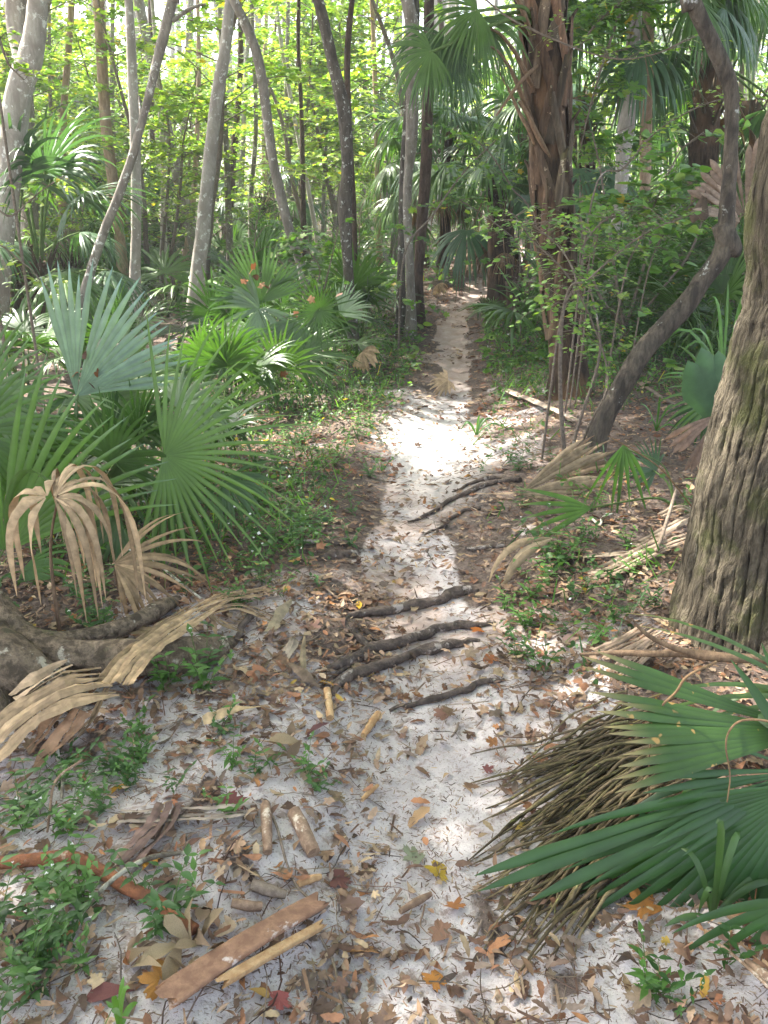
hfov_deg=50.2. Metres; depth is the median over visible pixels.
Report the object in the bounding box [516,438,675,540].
young palmetto
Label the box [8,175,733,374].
undergrowth
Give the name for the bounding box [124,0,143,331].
white spotted tree
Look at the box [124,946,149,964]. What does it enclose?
fallen leaf
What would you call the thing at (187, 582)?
leafy weed
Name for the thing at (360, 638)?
tree root
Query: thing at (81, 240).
cabbage palm
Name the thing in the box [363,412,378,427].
leafy weed
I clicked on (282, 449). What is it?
leafy weed
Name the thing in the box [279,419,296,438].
leafy weed
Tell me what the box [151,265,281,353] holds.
saw palmetto
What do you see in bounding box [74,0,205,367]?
leaning tree
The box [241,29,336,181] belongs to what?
sapling
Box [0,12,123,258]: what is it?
sapling
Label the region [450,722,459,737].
twig
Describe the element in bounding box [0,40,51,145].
sapling
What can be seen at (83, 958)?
leafy weed
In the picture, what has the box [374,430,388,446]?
leafy weed
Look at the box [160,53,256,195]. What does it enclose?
sapling
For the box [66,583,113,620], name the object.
leafy weed
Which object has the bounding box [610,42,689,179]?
sapling
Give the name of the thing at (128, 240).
saw palmetto
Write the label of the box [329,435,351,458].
leafy weed
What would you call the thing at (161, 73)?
sapling
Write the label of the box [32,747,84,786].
leafy weed
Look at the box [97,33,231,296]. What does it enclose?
sapling
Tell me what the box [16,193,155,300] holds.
cabbage palm
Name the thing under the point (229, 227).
slender tree
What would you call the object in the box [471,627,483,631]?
fallen leaf
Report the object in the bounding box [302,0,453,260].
sapling
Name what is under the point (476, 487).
tree root
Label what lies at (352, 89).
sapling
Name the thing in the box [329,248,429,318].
saw palmetto
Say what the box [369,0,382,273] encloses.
slender tree
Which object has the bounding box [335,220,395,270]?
saw palmetto
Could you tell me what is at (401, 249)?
dark twin tree
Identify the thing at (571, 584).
leafy weed
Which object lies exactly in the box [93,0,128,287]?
tan tree
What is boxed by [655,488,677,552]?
twig
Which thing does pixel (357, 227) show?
bush
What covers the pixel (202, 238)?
lichen tree
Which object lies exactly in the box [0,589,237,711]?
toppled tree
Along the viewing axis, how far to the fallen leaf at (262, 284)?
6.39 m
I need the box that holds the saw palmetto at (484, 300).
[468,292,505,326]
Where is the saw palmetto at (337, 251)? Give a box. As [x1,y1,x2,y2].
[297,228,389,281]
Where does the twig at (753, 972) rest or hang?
on the ground at (450, 759)
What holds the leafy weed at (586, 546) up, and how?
on the ground at (450, 759)
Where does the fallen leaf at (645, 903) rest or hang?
on the ground at (450, 759)
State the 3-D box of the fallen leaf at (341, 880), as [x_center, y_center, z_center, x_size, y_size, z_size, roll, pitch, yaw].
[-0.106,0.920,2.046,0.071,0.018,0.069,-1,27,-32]
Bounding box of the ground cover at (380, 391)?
[0,293,741,684]
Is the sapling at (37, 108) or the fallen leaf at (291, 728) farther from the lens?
the sapling at (37, 108)
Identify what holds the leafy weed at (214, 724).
on the ground at (450, 759)
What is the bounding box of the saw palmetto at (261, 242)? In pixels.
[190,220,333,316]
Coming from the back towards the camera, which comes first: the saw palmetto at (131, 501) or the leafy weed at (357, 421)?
the leafy weed at (357, 421)
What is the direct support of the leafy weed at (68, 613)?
on the ground at (450, 759)
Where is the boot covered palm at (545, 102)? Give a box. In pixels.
[379,0,593,400]
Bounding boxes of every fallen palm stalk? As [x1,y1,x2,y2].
[505,389,588,423]
[638,382,680,405]
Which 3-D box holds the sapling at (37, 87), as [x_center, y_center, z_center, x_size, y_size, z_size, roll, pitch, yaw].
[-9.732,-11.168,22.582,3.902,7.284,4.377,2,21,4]
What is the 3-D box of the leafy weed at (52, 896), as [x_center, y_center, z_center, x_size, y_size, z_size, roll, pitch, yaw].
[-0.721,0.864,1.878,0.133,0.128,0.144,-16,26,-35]
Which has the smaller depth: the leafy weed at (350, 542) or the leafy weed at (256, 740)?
the leafy weed at (256, 740)
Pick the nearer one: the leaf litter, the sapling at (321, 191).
the leaf litter
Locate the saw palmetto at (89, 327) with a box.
[42,278,180,361]
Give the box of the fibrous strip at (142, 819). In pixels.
[116,802,256,823]
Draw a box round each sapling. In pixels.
[0,0,93,120]
[0,0,103,260]
[0,0,157,193]
[0,3,90,196]
[0,8,59,139]
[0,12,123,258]
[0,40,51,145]
[0,50,128,231]
[0,61,97,268]
[0,68,97,252]
[2,0,147,238]
[18,92,112,246]
[34,16,105,186]
[35,40,129,261]
[36,27,84,232]
[44,0,226,295]
[44,24,180,233]
[51,3,90,55]
[62,0,200,178]
[64,41,147,159]
[92,0,336,302]
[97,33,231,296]
[115,63,193,201]
[124,54,243,296]
[128,40,238,246]
[130,60,204,194]
[146,48,223,187]
[147,1,265,238]
[148,71,272,242]
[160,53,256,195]
[175,0,338,220]
[190,0,367,264]
[201,0,353,243]
[220,0,371,240]
[229,0,337,222]
[230,1,366,201]
[240,18,334,215]
[241,0,397,241]
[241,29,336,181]
[242,63,330,208]
[247,91,326,202]
[254,82,326,235]
[258,30,374,221]
[262,0,419,245]
[272,0,393,236]
[273,70,350,217]
[278,5,391,239]
[280,42,370,244]
[288,0,523,254]
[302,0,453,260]
[303,23,368,186]
[305,0,437,261]
[307,112,336,228]
[309,120,359,201]
[330,0,404,228]
[335,81,383,172]
[336,91,396,213]
[386,32,472,248]
[454,0,521,227]
[471,95,512,231]
[486,8,520,131]
[610,0,767,122]
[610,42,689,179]
[636,106,689,194]
[637,105,689,207]
[662,24,767,89]
[668,48,753,158]
[754,66,767,106]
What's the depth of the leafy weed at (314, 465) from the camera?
4.74 m
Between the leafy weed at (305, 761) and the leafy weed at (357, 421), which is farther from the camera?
the leafy weed at (357, 421)
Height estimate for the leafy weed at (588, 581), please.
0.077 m
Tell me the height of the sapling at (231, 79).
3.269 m
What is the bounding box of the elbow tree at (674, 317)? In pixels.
[583,0,742,454]
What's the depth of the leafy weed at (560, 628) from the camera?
3.08 m
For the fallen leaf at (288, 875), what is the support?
on the ground at (450, 759)
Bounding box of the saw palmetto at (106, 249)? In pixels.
[78,213,150,268]
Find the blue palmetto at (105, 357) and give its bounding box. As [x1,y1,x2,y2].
[35,260,188,514]
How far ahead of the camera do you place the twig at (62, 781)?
2.28 m
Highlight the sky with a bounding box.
[0,0,767,194]
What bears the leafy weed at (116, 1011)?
on the ground at (450, 759)
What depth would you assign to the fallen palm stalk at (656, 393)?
6.04 m
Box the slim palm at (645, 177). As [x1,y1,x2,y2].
[569,0,767,316]
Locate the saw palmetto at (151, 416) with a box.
[55,359,230,509]
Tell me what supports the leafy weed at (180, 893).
on the ground at (450, 759)
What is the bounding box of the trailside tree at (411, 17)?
[400,0,420,340]
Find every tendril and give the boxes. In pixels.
[608,436,691,505]
[648,661,716,796]
[725,718,767,801]
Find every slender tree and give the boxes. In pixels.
[2,0,10,95]
[47,8,57,233]
[58,1,74,253]
[110,1,118,181]
[133,0,210,274]
[137,4,145,140]
[148,0,159,247]
[150,0,166,284]
[176,0,193,247]
[182,0,200,265]
[217,2,234,287]
[223,2,242,258]
[234,0,249,260]
[248,0,257,246]
[261,12,269,218]
[275,6,326,269]
[284,0,294,264]
[296,0,306,255]
[321,0,328,238]
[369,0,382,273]
[374,3,389,244]
[437,0,445,128]
[455,2,465,241]
[486,0,498,241]
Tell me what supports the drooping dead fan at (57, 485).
on the ground at (450, 759)
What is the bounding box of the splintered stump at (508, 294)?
[503,247,526,331]
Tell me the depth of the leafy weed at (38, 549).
3.69 m
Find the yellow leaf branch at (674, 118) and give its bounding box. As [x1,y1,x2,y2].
[485,0,767,420]
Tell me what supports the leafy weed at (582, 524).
on the ground at (450, 759)
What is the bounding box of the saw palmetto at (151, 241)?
[76,205,159,255]
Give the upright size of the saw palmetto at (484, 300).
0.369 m
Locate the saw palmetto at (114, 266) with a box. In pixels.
[98,259,172,305]
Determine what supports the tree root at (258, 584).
on the ground at (450, 759)
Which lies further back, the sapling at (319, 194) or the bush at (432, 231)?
the sapling at (319, 194)
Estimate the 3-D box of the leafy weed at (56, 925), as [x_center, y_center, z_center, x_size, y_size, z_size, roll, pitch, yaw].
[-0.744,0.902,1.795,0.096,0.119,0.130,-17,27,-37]
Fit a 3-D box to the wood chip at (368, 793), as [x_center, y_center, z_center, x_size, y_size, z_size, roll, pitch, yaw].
[-0.041,0.808,2.362,0.017,0.021,0.090,11,24,27]
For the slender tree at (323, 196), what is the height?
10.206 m
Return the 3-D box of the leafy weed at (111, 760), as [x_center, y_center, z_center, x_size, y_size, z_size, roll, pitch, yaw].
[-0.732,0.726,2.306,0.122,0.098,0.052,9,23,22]
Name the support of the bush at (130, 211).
on the ground at (450, 759)
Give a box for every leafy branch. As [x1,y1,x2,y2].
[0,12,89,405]
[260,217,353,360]
[370,123,536,353]
[522,0,682,165]
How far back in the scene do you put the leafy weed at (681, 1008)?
1.63 m
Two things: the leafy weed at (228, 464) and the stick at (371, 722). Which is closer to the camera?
the stick at (371, 722)
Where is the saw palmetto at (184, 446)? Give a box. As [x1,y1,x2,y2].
[41,306,316,593]
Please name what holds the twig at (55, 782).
on the ground at (450, 759)
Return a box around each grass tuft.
[461,415,501,434]
[490,267,540,324]
[642,397,676,430]
[661,286,741,375]
[664,818,767,926]
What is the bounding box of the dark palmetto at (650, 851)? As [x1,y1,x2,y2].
[474,613,767,951]
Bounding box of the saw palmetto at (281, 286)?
[201,237,375,405]
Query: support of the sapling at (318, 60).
on the ground at (450, 759)
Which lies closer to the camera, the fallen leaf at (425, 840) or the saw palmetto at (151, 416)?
the fallen leaf at (425, 840)
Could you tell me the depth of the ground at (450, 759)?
2.62 m
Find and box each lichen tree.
[180,0,233,337]
[311,0,359,353]
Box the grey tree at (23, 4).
[20,0,38,248]
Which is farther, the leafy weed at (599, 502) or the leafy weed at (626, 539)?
the leafy weed at (599, 502)
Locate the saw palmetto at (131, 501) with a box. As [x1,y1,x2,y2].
[0,349,157,548]
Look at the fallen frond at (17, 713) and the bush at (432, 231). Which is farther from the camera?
the bush at (432, 231)
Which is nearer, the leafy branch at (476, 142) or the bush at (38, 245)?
the leafy branch at (476, 142)
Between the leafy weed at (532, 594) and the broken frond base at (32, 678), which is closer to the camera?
the broken frond base at (32, 678)
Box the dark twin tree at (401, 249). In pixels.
[395,0,419,333]
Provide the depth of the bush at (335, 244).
10.45 m
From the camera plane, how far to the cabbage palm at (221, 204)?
15.68 m
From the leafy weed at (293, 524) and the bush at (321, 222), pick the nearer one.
the leafy weed at (293, 524)
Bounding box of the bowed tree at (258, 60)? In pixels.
[229,0,320,342]
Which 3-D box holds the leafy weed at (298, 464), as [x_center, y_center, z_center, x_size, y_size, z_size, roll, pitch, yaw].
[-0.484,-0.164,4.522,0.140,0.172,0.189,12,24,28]
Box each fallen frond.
[0,585,273,761]
[587,505,690,579]
[594,622,666,676]
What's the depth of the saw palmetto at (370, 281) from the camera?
8.46 m
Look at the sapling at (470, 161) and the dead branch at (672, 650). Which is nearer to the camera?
the dead branch at (672, 650)
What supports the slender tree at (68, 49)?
on the ground at (450, 759)
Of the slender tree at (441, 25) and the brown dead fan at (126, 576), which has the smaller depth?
the brown dead fan at (126, 576)
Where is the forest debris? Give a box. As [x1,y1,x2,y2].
[0,397,767,1023]
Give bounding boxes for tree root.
[234,608,257,642]
[249,567,261,593]
[278,536,359,548]
[310,549,358,560]
[315,620,496,688]
[327,610,378,645]
[331,637,479,696]
[345,585,478,621]
[389,678,504,711]
[407,475,519,522]
[423,506,480,535]
[452,475,521,491]
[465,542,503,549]
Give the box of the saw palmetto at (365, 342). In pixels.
[285,274,395,379]
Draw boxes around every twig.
[46,759,82,832]
[56,743,64,800]
[85,850,191,911]
[129,549,201,598]
[261,798,329,906]
[319,935,348,1023]
[348,885,383,898]
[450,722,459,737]
[468,919,482,942]
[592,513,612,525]
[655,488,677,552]
[709,941,767,988]
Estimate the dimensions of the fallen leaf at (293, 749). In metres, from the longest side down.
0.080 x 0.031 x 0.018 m
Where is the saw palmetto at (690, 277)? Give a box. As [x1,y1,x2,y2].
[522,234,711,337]
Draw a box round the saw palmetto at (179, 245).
[107,223,184,259]
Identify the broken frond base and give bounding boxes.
[8,659,75,699]
[18,701,90,783]
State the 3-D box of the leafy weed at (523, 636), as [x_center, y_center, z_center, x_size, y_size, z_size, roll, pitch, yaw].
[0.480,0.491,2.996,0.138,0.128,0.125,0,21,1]
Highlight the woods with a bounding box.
[1,0,767,235]
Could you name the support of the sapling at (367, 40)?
on the ground at (450, 759)
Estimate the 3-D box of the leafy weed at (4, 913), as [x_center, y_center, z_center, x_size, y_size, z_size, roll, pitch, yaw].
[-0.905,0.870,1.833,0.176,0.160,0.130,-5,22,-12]
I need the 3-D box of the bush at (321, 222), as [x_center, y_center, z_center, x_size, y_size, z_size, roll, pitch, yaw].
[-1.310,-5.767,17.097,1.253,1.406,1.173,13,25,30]
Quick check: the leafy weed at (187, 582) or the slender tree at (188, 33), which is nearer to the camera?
the leafy weed at (187, 582)
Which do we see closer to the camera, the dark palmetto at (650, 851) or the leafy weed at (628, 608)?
the dark palmetto at (650, 851)
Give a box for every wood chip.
[296,874,321,886]
[361,784,378,801]
[398,892,432,913]
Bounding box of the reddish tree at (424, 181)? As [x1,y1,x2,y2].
[414,0,433,329]
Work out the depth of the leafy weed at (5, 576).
3.12 m
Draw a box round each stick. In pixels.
[0,850,198,935]
[215,919,326,988]
[231,898,262,911]
[249,878,286,898]
[260,800,272,854]
[287,806,319,857]
[323,687,333,720]
[360,711,380,737]
[744,958,767,982]
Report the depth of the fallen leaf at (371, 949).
1.88 m
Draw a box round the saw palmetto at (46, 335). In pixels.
[0,301,91,384]
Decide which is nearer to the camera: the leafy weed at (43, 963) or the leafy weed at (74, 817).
the leafy weed at (43, 963)
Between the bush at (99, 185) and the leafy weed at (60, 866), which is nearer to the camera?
the leafy weed at (60, 866)
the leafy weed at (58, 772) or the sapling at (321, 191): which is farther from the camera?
the sapling at (321, 191)
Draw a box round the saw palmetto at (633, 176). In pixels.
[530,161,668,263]
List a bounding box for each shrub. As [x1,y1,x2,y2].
[471,196,744,462]
[516,128,743,362]
[526,119,751,411]
[578,218,734,335]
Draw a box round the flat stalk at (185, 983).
[155,892,329,1010]
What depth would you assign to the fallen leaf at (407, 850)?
2.16 m
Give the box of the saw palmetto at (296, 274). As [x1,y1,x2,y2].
[246,258,332,308]
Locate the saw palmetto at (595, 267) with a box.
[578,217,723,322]
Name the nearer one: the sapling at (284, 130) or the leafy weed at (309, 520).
the leafy weed at (309, 520)
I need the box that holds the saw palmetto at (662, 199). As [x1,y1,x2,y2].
[653,186,686,216]
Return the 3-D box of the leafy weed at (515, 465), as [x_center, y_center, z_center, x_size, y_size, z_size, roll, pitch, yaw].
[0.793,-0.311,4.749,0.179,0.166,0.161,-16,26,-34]
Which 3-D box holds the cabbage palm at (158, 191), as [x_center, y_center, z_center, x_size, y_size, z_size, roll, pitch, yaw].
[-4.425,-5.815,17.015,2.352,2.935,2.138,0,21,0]
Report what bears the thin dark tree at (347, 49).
on the ground at (450, 759)
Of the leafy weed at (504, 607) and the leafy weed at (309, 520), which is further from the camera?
the leafy weed at (309, 520)
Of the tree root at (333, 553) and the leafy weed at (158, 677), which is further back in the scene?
the tree root at (333, 553)
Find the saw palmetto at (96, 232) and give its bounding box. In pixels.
[46,211,113,267]
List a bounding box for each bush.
[16,229,66,302]
[44,175,103,269]
[52,196,106,265]
[58,230,107,283]
[107,183,153,251]
[125,220,170,263]
[151,221,192,274]
[152,216,184,260]
[186,227,215,276]
[213,174,300,308]
[236,169,299,259]
[297,219,365,300]
[307,203,333,256]
[320,205,377,277]
[323,177,394,281]
[396,213,439,258]
[431,217,459,256]
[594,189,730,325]
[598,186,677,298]
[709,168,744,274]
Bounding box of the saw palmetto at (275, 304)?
[224,289,324,342]
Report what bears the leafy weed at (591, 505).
on the ground at (450, 759)
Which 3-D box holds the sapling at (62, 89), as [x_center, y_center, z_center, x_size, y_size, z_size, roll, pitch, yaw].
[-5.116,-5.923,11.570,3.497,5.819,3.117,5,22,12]
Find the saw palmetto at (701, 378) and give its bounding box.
[656,334,728,443]
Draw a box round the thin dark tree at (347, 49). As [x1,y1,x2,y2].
[344,0,358,300]
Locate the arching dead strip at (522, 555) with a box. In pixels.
[488,537,561,583]
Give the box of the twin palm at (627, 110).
[499,0,767,325]
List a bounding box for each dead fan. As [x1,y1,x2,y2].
[6,464,146,630]
[114,512,207,613]
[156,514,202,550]
[353,345,379,372]
[427,369,454,396]
[433,283,447,297]
[521,438,614,501]
[554,435,615,481]
[664,416,710,471]
[687,138,758,226]
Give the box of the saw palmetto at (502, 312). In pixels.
[452,230,628,351]
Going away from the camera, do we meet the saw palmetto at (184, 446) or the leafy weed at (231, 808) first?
the leafy weed at (231, 808)
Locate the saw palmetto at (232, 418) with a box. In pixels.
[139,385,272,467]
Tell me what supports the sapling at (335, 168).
on the ground at (450, 759)
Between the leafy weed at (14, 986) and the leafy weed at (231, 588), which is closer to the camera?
the leafy weed at (14, 986)
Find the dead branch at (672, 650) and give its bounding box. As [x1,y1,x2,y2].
[580,619,766,663]
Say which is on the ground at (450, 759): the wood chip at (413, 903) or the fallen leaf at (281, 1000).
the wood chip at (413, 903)
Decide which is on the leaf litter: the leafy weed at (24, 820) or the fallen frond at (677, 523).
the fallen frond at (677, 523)
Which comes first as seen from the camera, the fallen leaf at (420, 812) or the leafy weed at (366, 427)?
the fallen leaf at (420, 812)
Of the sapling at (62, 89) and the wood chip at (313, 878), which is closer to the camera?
the wood chip at (313, 878)
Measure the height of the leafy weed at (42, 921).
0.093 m
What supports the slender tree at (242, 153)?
on the ground at (450, 759)
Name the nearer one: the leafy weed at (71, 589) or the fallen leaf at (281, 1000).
the fallen leaf at (281, 1000)
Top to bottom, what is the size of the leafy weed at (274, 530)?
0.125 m
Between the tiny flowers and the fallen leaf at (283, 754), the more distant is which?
the tiny flowers
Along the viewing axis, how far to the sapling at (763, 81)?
21.37 m
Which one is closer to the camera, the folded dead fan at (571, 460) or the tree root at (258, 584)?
the tree root at (258, 584)
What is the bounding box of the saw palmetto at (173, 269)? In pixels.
[90,243,235,323]
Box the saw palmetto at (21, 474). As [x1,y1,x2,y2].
[0,309,175,585]
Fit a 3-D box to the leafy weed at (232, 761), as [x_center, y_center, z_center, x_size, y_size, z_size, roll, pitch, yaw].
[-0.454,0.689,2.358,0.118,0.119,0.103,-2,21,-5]
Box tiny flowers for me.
[142,321,678,599]
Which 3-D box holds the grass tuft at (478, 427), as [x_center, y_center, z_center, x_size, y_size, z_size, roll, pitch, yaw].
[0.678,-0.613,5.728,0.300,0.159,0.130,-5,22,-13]
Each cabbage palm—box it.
[0,88,164,349]
[10,129,129,340]
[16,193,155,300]
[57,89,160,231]
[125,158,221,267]
[195,156,331,267]
[297,197,387,259]
[356,94,474,268]
[359,51,527,269]
[389,53,575,293]
[435,11,612,255]
[474,18,676,226]
[578,0,767,282]
[656,0,767,239]
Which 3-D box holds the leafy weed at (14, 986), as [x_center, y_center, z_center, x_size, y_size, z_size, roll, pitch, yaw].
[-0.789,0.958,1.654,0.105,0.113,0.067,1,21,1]
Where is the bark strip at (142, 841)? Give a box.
[108,801,184,867]
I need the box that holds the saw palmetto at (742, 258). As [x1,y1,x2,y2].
[689,224,745,313]
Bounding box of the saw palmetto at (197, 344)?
[133,312,232,398]
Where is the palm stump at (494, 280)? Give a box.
[473,194,529,307]
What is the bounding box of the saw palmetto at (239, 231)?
[178,201,247,282]
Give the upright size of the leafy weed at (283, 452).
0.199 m
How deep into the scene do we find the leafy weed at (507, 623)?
3.14 m
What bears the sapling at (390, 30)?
on the ground at (450, 759)
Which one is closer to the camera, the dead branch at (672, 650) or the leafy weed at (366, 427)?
the dead branch at (672, 650)
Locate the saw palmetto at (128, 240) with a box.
[86,224,158,278]
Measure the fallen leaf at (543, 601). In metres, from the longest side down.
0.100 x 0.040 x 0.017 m
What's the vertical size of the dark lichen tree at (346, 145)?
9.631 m
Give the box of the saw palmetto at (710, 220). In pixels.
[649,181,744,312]
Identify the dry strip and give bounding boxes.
[202,704,265,724]
[265,599,291,631]
[282,638,298,658]
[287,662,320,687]
[300,635,306,668]
[474,492,516,493]
[536,551,627,559]
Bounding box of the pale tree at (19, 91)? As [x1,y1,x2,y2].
[0,0,49,352]
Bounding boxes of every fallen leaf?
[82,351,86,358]
[86,982,134,1002]
[110,784,125,793]
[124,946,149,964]
[130,955,161,967]
[137,959,163,1000]
[140,943,175,962]
[141,858,159,869]
[145,851,161,861]
[161,948,181,980]
[163,914,188,938]
[169,956,185,968]
[174,938,202,948]
[184,897,192,939]
[192,927,209,945]
[195,907,209,921]
[201,908,222,935]
[207,941,223,949]
[220,790,246,809]
[240,278,247,283]
[244,664,267,682]
[249,987,268,997]
[258,282,264,288]
[262,747,274,753]
[267,990,291,1010]
[270,733,302,743]
[276,656,296,670]
[276,752,286,760]
[280,371,287,377]
[283,867,292,881]
[287,720,295,736]
[287,740,300,758]
[304,618,320,629]
[306,722,327,736]
[307,295,314,302]
[327,869,352,888]
[336,894,364,912]
[346,945,378,952]
[402,844,424,863]
[408,806,429,827]
[411,797,429,803]
[415,734,427,754]
[421,969,446,992]
[422,837,428,845]
[424,860,447,882]
[428,918,450,942]
[432,707,448,720]
[444,896,465,909]
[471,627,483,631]
[482,764,494,772]
[483,654,497,663]
[486,934,513,955]
[533,599,551,608]
[562,633,579,641]
[622,888,662,918]
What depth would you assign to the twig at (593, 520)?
3.87 m
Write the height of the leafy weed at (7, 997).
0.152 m
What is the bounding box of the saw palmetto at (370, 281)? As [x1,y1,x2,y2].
[308,240,397,337]
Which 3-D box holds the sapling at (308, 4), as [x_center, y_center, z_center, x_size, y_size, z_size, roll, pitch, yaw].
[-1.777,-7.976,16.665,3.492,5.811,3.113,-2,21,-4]
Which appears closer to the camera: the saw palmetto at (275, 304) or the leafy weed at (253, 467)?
the leafy weed at (253, 467)
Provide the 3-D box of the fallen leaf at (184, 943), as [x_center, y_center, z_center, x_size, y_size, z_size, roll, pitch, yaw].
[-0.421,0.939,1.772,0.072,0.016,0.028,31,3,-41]
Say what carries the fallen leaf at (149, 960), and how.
on the ground at (450, 759)
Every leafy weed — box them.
[0,574,19,607]
[0,757,53,822]
[0,769,48,839]
[0,794,30,826]
[0,853,18,916]
[0,853,52,899]
[0,862,19,925]
[0,868,70,916]
[0,902,71,993]
[0,935,49,977]
[0,966,9,985]
[0,966,17,1004]
[0,982,12,1023]
[3,956,62,1014]
[4,897,63,972]
[11,896,73,953]
[13,894,74,953]
[13,926,66,971]
[14,783,50,809]
[26,535,54,553]
[28,786,85,828]
[29,788,82,839]
[31,851,101,910]
[31,899,75,941]
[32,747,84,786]
[33,747,82,790]
[38,842,102,903]
[39,815,97,887]
[43,537,63,557]
[48,890,93,948]
[50,781,87,836]
[51,737,85,764]
[56,910,101,975]
[61,770,102,791]
[61,850,117,922]
[62,563,95,596]
[64,764,95,790]
[65,598,116,627]
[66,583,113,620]
[69,780,114,815]
[74,594,119,626]
[78,746,119,778]
[81,733,134,776]
[82,564,113,590]
[82,762,119,800]
[100,766,137,790]
[103,848,174,888]
[105,1001,121,1023]
[109,740,143,780]
[109,758,137,778]
[112,977,137,1023]
[115,753,148,779]
[117,720,158,759]
[120,694,155,740]
[123,721,152,765]
[131,726,155,758]
[132,899,181,947]
[136,843,225,924]
[145,647,186,691]
[153,651,179,684]
[162,759,197,792]
[167,571,194,596]
[177,623,233,691]
[179,849,210,907]
[188,621,232,674]
[194,546,218,572]
[202,786,249,818]
[206,734,245,769]
[208,694,239,720]
[209,704,246,734]
[211,563,229,582]
[213,569,243,602]
[218,445,245,475]
[225,553,246,570]
[227,579,259,607]
[230,448,249,466]
[236,749,269,774]
[237,509,264,536]
[239,445,269,471]
[239,549,270,569]
[248,535,265,558]
[249,480,273,501]
[250,547,282,584]
[251,445,264,470]
[251,567,268,582]
[253,737,286,768]
[258,517,279,538]
[262,434,281,454]
[264,428,292,463]
[265,529,284,556]
[267,440,297,467]
[267,447,295,468]
[268,572,295,597]
[273,490,303,515]
[274,514,312,534]
[275,438,290,455]
[278,430,300,457]
[278,463,300,495]
[278,519,311,552]
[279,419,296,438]
[280,425,299,442]
[282,508,305,534]
[284,497,310,520]
[285,523,312,546]
[287,491,309,511]
[290,730,326,776]
[294,414,316,443]
[295,503,314,526]
[300,407,319,435]
[302,458,324,479]
[303,471,329,491]
[304,443,328,459]
[304,520,341,548]
[304,522,322,538]
[304,761,340,792]
[309,572,324,590]
[311,512,321,526]
[316,500,332,518]
[317,507,337,525]
[321,444,347,466]
[321,488,346,503]
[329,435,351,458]
[336,517,364,548]
[338,477,359,499]
[342,493,360,516]
[351,410,364,429]
[352,417,374,436]
[355,450,382,477]
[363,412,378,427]
[369,452,398,470]
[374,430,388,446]
[478,453,491,471]
[494,574,522,610]
[495,627,530,658]
[499,619,514,637]
[500,439,520,460]
[504,599,544,630]
[506,443,539,471]
[507,591,537,626]
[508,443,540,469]
[508,627,529,655]
[509,487,537,508]
[512,516,560,556]
[515,416,536,436]
[517,502,551,543]
[517,570,556,601]
[518,651,543,670]
[520,634,564,672]
[524,430,537,450]
[528,537,569,574]
[532,554,573,576]
[538,528,579,566]
[540,531,584,562]
[540,595,560,623]
[545,447,556,460]
[555,615,576,635]
[562,516,598,546]
[562,526,597,558]
[567,576,580,598]
[574,513,608,540]
[575,517,590,538]
[576,575,596,588]
[576,609,614,644]
[578,488,599,511]
[583,517,605,539]
[587,554,598,569]
[593,558,622,599]
[594,486,608,507]
[595,594,628,624]
[603,568,624,583]
[615,519,637,546]
[616,591,638,615]
[619,543,642,574]
[624,920,684,1003]
[633,580,674,607]
[638,954,716,1004]
[640,586,663,607]
[662,977,704,1018]
[668,489,693,513]
[680,478,695,504]
[706,922,767,969]
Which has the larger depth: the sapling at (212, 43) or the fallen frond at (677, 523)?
the sapling at (212, 43)
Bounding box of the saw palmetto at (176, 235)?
[141,208,185,258]
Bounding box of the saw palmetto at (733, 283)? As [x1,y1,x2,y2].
[612,224,745,362]
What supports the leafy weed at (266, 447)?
on the ground at (450, 759)
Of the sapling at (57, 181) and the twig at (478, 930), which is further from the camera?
the sapling at (57, 181)
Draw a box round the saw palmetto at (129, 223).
[82,209,151,260]
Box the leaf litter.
[0,231,767,1023]
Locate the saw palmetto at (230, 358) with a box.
[140,309,304,416]
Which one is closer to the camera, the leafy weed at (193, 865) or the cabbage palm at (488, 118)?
the leafy weed at (193, 865)
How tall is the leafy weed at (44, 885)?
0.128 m
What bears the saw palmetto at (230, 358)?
on the ground at (450, 759)
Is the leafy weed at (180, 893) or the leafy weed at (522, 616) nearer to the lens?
the leafy weed at (180, 893)
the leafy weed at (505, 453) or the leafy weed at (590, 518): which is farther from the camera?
the leafy weed at (505, 453)
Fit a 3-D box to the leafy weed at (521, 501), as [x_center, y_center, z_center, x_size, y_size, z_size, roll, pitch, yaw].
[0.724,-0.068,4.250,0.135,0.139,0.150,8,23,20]
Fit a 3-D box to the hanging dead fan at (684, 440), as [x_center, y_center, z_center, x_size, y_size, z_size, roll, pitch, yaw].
[1.757,-0.332,4.258,0.618,0.357,0.260,-14,25,-31]
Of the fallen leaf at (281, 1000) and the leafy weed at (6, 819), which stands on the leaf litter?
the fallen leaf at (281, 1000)
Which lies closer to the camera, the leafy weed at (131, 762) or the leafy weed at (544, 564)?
the leafy weed at (131, 762)
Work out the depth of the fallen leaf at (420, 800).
2.36 m
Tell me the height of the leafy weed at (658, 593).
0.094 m
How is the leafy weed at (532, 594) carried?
on the ground at (450, 759)
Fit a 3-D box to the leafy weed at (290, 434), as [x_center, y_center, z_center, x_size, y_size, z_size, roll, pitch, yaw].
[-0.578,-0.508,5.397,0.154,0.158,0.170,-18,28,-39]
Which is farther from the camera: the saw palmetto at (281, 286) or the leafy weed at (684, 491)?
the saw palmetto at (281, 286)
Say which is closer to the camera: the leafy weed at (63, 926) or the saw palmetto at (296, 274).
the leafy weed at (63, 926)
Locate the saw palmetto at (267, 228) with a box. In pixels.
[233,203,330,279]
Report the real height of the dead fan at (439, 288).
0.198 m
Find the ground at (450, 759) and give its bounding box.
[0,185,767,1023]

